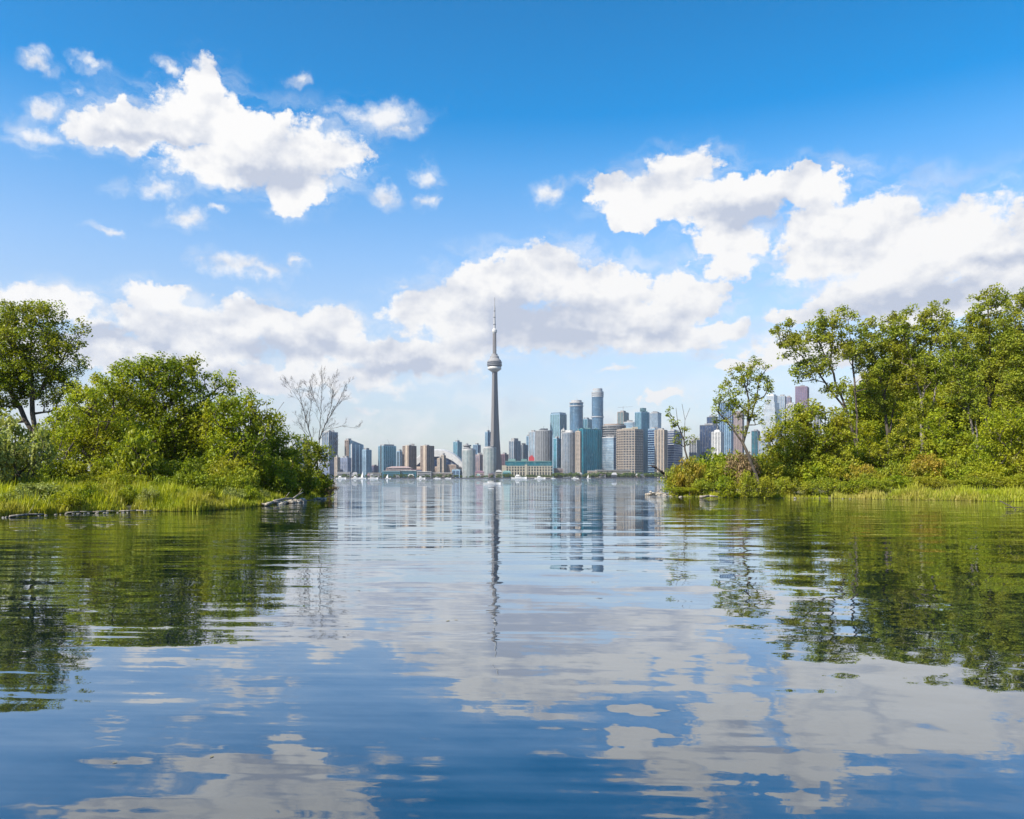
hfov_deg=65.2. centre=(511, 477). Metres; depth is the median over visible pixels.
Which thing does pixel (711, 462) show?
shrub
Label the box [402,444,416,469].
tower block
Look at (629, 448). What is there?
tower block
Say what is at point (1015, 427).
bush
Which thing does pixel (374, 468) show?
tower block
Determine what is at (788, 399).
tower block
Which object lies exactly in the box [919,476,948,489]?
shrub
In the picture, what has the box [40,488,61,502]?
shrub
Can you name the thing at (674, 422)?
half dead tree
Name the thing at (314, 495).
grass
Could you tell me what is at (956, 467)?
shrub
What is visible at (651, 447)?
tower block
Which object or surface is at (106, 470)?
shrub
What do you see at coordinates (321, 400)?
bare tree
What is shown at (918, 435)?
broadleaf tree
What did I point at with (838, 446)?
broadleaf tree
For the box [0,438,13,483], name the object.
shrub
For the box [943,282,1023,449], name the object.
broadleaf tree
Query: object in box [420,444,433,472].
tower block
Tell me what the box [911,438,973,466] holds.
shrub
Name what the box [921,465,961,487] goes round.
shrub
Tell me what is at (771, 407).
stepped tower
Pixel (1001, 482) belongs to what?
shrub
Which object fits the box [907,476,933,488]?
shrub
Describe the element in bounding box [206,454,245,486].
shrub
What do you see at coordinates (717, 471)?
shrub
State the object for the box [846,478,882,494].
shrub
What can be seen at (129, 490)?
shrub
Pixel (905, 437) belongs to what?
young tree
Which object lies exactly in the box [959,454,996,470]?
shrub
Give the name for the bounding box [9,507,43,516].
driftwood log
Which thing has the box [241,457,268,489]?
shrub
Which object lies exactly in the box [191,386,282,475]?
broadleaf tree
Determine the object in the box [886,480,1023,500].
reeds
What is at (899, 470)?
shrub
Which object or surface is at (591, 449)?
tower block
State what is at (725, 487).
shrub
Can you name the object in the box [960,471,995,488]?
shrub
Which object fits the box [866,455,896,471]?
shrub
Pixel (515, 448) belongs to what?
tower block
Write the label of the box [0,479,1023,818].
water
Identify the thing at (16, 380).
broadleaf tree
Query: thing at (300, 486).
shrub
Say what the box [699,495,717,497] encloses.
driftwood log
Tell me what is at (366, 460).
tower block
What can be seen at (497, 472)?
tent hall
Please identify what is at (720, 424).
tower block
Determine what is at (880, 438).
broadleaf tree
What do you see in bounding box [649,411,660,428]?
tower block
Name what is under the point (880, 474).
shrub
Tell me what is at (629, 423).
tower block
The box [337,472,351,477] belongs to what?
building
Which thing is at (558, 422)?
tower block
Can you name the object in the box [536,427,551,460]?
tower block
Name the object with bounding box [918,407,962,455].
young tree
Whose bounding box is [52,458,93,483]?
shrub
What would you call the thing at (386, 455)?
tower block
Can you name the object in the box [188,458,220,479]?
shrub
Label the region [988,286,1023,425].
broadleaf tree
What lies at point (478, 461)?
tower block
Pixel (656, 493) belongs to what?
driftwood log
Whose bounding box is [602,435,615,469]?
tower block
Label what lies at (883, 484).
shrub
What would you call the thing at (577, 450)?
tower block
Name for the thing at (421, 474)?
building
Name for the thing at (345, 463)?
tower block
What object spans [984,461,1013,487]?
shrub
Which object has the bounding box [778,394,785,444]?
tower block
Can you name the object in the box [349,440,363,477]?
tower block
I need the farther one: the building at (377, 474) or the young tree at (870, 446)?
the building at (377, 474)
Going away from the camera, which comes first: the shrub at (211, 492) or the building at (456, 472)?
the shrub at (211, 492)
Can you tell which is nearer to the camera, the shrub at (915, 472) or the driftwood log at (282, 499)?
the driftwood log at (282, 499)
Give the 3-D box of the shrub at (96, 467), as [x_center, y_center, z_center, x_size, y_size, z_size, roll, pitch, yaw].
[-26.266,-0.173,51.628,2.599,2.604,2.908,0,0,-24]
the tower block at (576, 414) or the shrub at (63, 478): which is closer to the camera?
the shrub at (63, 478)
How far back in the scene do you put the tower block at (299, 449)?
2455.83 m
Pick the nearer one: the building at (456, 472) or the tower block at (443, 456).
the building at (456, 472)
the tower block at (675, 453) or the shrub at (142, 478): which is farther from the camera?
the tower block at (675, 453)
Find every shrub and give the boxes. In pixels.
[0,410,60,485]
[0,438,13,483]
[0,485,38,501]
[10,481,74,500]
[12,462,50,478]
[40,454,65,477]
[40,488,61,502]
[48,463,71,478]
[50,487,88,510]
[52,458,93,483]
[56,476,73,483]
[71,472,95,483]
[74,480,101,505]
[84,455,115,479]
[90,476,106,486]
[92,467,119,475]
[94,469,122,483]
[96,481,115,496]
[106,471,136,488]
[110,425,164,480]
[117,485,137,503]
[134,474,150,485]
[136,486,159,504]
[149,474,172,486]
[152,459,186,478]
[169,456,208,483]
[171,470,193,486]
[183,470,215,490]
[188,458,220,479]
[190,485,218,499]
[203,455,238,474]
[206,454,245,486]
[206,473,234,490]
[222,486,246,498]
[225,465,261,491]
[225,473,250,492]
[239,485,261,500]
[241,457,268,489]
[254,452,296,491]
[258,488,269,496]
[259,468,298,497]
[279,460,308,493]
[292,466,321,497]
[312,474,332,497]
[313,489,333,496]
[326,484,338,495]
[658,466,692,493]
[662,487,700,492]
[663,463,686,496]
[671,455,706,495]
[682,455,717,488]
[690,478,714,494]
[691,469,712,491]
[694,447,740,485]
[703,459,737,489]
[713,475,737,497]
[723,449,761,485]
[734,469,757,497]
[751,454,771,483]
[753,461,794,482]
[754,473,780,497]
[759,450,791,485]
[774,465,814,486]
[774,475,798,495]
[792,459,834,485]
[797,479,824,496]
[814,467,848,481]
[818,476,842,494]
[827,455,863,485]
[834,444,869,465]
[835,481,856,494]
[844,462,879,480]
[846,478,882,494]
[850,472,879,488]
[852,440,883,469]
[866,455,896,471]
[872,478,894,492]
[875,468,893,486]
[877,454,922,470]
[880,458,919,480]
[881,474,914,487]
[902,453,954,485]
[904,464,930,480]
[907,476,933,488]
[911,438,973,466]
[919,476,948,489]
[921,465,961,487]
[940,479,972,487]
[941,455,972,480]
[958,459,1002,487]
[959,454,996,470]
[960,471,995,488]
[975,474,1012,488]
[979,439,1013,466]
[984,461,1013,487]
[997,454,1023,485]
[1008,473,1023,487]
[1016,462,1023,474]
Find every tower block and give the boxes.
[297,438,310,469]
[319,461,333,477]
[322,430,337,462]
[334,453,339,477]
[340,451,350,471]
[345,438,350,457]
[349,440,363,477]
[362,448,371,477]
[372,465,377,472]
[378,439,395,477]
[396,449,401,465]
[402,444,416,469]
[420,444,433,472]
[437,454,441,472]
[441,453,445,472]
[453,440,461,458]
[462,447,474,477]
[473,443,480,454]
[475,453,482,471]
[483,446,495,477]
[485,427,490,445]
[501,452,508,464]
[509,438,520,460]
[521,443,527,460]
[526,432,528,450]
[529,430,535,460]
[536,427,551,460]
[550,412,566,472]
[553,433,560,477]
[561,430,574,477]
[569,400,582,431]
[575,429,580,472]
[576,426,601,477]
[583,417,591,428]
[591,388,603,436]
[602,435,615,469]
[603,424,625,469]
[617,407,628,423]
[617,427,642,477]
[624,420,634,427]
[635,408,648,477]
[648,427,656,477]
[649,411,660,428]
[654,428,667,477]
[668,429,682,471]
[689,438,699,463]
[700,423,718,461]
[707,415,717,424]
[712,426,723,460]
[718,401,733,431]
[724,422,733,457]
[734,409,743,454]
[751,429,759,456]
[758,438,770,454]
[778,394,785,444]
[786,396,791,403]
[786,402,794,441]
[795,384,808,421]
[814,415,820,436]
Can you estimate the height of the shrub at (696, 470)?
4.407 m
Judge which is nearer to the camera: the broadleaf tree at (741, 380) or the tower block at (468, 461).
the broadleaf tree at (741, 380)
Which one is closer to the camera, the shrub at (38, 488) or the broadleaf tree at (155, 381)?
the shrub at (38, 488)
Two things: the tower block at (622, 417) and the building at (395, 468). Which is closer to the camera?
the building at (395, 468)
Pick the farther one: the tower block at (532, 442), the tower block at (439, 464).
the tower block at (532, 442)
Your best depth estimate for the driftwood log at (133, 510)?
41.94 m
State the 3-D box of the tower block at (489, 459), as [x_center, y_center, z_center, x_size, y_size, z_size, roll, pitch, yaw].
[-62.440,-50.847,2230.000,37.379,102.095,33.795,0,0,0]
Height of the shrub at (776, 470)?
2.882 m
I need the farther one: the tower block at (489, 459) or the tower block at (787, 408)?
the tower block at (787, 408)
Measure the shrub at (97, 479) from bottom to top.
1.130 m
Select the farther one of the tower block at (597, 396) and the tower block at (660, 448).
the tower block at (597, 396)
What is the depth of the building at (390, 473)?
2150.00 m
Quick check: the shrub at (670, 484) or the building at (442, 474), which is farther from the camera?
the building at (442, 474)
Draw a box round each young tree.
[850,420,881,466]
[865,438,901,473]
[885,412,927,463]
[913,435,938,463]
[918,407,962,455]
[947,422,984,456]
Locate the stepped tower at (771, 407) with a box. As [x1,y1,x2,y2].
[762,394,781,447]
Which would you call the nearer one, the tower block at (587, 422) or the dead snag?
the dead snag
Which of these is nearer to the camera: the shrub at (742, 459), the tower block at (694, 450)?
the shrub at (742, 459)
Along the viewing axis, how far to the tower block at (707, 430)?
2514.51 m
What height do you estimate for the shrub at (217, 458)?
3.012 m
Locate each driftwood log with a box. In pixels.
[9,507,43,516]
[119,510,151,511]
[264,501,280,505]
[273,493,292,500]
[645,489,667,494]
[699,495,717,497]
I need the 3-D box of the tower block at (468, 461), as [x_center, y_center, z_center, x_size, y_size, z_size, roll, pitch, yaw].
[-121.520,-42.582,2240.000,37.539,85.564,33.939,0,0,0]
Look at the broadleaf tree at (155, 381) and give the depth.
59.16 m
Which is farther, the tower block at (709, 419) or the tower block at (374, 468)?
the tower block at (709, 419)
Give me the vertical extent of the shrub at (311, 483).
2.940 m
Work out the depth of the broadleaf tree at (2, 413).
60.71 m
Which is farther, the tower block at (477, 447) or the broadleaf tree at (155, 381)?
the tower block at (477, 447)
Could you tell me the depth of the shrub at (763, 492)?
71.38 m
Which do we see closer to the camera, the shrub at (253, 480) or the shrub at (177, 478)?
the shrub at (177, 478)
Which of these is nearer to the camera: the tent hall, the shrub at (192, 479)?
the shrub at (192, 479)
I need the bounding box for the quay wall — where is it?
[366,478,663,478]
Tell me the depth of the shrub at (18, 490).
40.23 m
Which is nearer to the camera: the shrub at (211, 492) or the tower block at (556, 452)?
the shrub at (211, 492)
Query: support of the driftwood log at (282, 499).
on the driftwood log at (269, 503)
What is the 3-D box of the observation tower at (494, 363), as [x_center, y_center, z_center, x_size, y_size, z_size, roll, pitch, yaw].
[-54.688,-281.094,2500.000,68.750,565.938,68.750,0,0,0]
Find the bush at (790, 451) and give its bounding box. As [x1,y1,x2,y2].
[757,398,857,473]
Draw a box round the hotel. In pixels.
[447,462,458,472]
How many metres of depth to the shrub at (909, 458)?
82.73 m
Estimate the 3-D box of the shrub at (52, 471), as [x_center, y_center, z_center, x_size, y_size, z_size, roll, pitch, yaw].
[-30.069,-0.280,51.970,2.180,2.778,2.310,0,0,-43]
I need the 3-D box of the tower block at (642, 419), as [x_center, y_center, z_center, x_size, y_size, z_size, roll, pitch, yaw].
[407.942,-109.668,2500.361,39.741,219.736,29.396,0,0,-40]
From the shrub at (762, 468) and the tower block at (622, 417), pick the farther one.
the tower block at (622, 417)
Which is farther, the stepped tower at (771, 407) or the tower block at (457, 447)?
the stepped tower at (771, 407)
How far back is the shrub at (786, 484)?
72.84 m
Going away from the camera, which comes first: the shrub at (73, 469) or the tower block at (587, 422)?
the shrub at (73, 469)
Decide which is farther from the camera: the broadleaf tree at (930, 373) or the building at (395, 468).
the building at (395, 468)
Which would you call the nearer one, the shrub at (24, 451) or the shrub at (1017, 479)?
the shrub at (24, 451)
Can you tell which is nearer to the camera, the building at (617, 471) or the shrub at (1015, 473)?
the shrub at (1015, 473)
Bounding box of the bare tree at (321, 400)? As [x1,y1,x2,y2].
[281,366,362,469]
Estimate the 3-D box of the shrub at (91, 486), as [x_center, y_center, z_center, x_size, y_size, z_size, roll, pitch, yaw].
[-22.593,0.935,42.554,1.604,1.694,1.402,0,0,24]
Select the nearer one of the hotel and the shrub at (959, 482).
the shrub at (959, 482)
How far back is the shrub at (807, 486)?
72.15 m
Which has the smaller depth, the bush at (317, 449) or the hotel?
the bush at (317, 449)
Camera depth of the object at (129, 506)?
44.97 m
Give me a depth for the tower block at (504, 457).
2624.55 m
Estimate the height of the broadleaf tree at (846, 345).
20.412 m
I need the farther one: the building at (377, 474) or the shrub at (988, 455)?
the building at (377, 474)
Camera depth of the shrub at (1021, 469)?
71.58 m
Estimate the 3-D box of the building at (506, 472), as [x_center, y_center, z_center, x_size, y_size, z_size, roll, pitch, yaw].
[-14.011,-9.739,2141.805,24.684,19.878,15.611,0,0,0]
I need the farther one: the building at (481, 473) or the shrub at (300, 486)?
the building at (481, 473)
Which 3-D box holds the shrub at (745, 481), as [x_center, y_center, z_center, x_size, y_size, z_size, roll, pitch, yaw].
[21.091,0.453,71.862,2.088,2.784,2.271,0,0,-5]
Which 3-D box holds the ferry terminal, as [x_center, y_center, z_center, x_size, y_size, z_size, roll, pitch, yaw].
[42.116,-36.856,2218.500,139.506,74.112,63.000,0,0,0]
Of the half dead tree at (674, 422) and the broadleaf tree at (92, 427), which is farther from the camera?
the half dead tree at (674, 422)
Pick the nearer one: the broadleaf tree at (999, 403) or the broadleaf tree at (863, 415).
the broadleaf tree at (863, 415)
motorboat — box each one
[483,479,500,483]
[511,475,526,478]
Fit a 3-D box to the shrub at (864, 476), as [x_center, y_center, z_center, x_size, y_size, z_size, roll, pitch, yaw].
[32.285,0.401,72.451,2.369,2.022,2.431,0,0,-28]
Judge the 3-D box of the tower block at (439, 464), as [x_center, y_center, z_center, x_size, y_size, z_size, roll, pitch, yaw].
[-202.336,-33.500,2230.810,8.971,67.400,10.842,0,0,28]
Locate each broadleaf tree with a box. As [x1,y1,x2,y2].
[0,298,92,443]
[0,407,33,451]
[29,402,112,469]
[30,369,154,471]
[88,350,229,466]
[164,414,222,462]
[181,369,242,454]
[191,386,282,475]
[236,402,317,477]
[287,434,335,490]
[711,355,774,488]
[768,303,884,452]
[814,430,852,451]
[835,374,914,454]
[855,311,919,452]
[859,339,938,435]
[865,422,914,456]
[881,298,963,451]
[903,423,959,452]
[907,357,1000,438]
[935,320,993,447]
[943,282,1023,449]
[954,428,999,455]
[970,326,1023,429]
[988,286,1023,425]
[994,367,1023,440]
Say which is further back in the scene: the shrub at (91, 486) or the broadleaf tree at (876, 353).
the broadleaf tree at (876, 353)
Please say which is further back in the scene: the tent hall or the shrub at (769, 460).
the tent hall
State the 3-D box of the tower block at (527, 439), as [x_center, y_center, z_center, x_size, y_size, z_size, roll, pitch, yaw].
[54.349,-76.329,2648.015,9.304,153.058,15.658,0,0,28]
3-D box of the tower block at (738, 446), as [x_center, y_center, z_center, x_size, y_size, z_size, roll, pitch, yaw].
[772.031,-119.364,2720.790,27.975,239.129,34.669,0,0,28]
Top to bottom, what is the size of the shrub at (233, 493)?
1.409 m
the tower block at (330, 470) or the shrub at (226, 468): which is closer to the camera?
the shrub at (226, 468)
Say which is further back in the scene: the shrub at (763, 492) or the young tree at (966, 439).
the young tree at (966, 439)
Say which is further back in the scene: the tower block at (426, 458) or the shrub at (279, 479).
the tower block at (426, 458)
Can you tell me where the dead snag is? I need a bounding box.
[650,463,670,480]
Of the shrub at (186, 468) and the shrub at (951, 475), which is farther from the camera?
the shrub at (951, 475)
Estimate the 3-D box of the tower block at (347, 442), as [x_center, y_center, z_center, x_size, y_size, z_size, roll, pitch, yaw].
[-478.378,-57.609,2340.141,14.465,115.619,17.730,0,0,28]
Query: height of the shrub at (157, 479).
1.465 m
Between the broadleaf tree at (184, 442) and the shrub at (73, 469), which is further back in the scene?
the broadleaf tree at (184, 442)
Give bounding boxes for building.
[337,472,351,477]
[368,473,381,477]
[383,471,400,477]
[386,466,412,470]
[401,470,416,477]
[417,472,431,477]
[431,473,452,477]
[452,468,461,477]
[475,471,484,477]
[502,471,510,477]
[553,468,562,477]
[595,470,630,477]
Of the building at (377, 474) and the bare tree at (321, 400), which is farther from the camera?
the building at (377, 474)
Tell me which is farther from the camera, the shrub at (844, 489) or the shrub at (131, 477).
the shrub at (844, 489)
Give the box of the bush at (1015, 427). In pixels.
[962,399,1023,477]
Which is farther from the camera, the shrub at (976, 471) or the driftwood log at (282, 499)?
the shrub at (976, 471)
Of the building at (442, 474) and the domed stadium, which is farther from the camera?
the domed stadium
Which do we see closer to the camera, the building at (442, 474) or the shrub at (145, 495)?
the shrub at (145, 495)
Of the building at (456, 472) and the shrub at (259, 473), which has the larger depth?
the building at (456, 472)
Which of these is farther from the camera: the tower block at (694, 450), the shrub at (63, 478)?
the tower block at (694, 450)
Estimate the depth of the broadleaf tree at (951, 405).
102.32 m
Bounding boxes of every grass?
[0,473,296,516]
[276,492,333,499]
[669,491,827,497]
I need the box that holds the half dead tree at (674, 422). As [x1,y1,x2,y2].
[665,406,699,493]
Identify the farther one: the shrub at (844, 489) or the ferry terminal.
the ferry terminal
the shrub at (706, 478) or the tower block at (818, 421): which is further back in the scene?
the tower block at (818, 421)
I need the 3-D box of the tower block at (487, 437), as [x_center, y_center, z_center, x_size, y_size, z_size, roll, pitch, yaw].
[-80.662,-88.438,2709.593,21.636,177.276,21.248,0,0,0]
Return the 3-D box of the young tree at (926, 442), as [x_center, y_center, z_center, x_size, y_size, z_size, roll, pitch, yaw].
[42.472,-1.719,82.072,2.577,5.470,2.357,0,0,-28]
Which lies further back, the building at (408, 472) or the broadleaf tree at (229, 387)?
the building at (408, 472)
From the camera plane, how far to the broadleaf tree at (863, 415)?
98.81 m
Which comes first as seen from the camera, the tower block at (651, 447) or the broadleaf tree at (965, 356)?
the broadleaf tree at (965, 356)
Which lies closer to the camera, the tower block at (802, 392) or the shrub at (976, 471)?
the shrub at (976, 471)
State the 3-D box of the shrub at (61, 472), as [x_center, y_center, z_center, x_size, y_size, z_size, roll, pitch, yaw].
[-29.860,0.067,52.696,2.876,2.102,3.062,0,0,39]
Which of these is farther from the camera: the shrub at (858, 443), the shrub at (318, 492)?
the shrub at (858, 443)
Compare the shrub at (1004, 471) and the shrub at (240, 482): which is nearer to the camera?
the shrub at (240, 482)
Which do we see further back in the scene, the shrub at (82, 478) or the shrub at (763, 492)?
the shrub at (763, 492)
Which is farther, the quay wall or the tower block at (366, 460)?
the tower block at (366, 460)
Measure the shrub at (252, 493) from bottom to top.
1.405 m
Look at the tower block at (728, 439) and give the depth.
2405.23 m
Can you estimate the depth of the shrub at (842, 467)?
78.94 m
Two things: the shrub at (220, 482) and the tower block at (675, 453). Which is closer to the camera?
the shrub at (220, 482)
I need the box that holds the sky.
[0,0,1023,477]
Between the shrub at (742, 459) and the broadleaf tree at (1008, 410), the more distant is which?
the broadleaf tree at (1008, 410)
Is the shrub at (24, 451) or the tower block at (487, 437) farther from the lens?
the tower block at (487, 437)
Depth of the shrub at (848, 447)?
85.54 m
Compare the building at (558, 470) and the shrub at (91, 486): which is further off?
the building at (558, 470)
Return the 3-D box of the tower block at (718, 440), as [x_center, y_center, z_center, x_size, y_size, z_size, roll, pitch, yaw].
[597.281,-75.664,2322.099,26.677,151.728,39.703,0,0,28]
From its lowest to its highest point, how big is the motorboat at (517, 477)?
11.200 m
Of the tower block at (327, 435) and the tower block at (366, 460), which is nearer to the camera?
the tower block at (366, 460)
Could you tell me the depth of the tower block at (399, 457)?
2423.93 m
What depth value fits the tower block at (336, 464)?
2198.30 m
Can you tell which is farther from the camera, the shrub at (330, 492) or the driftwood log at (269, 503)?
the shrub at (330, 492)
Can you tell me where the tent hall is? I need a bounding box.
[495,470,501,477]
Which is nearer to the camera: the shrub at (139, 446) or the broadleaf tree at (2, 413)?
the shrub at (139, 446)
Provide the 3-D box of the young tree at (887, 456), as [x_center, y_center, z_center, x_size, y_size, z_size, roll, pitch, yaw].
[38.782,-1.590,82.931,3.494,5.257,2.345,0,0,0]
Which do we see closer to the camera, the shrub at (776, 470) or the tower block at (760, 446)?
the shrub at (776, 470)
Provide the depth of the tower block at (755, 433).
2604.06 m
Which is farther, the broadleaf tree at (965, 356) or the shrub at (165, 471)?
the broadleaf tree at (965, 356)
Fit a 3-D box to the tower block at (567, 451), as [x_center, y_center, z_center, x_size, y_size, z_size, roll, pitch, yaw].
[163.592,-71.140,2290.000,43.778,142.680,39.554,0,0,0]
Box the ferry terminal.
[502,451,552,477]
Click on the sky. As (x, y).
(640, 191)
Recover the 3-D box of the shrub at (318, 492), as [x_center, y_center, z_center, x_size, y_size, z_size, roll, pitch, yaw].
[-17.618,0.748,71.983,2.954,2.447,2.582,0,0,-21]
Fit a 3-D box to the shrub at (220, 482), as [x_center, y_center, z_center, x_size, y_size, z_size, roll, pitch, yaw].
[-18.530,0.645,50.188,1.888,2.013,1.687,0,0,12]
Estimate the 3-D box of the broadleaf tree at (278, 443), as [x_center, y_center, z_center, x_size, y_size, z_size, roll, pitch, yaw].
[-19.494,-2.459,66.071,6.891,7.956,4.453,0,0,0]
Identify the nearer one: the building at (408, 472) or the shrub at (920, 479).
the shrub at (920, 479)
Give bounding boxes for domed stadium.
[417,449,461,472]
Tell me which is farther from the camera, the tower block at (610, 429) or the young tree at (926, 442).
the tower block at (610, 429)
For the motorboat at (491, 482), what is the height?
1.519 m
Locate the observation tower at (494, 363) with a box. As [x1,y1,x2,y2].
[487,297,501,470]
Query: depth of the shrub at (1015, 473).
72.25 m
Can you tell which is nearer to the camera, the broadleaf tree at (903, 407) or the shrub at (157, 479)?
the shrub at (157, 479)
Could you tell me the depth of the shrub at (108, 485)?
43.98 m
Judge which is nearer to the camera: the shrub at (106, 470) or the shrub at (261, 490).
the shrub at (106, 470)
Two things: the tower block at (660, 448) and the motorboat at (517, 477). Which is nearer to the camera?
the motorboat at (517, 477)
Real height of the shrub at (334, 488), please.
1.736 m
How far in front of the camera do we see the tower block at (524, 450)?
2559.54 m
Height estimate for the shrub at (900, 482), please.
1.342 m

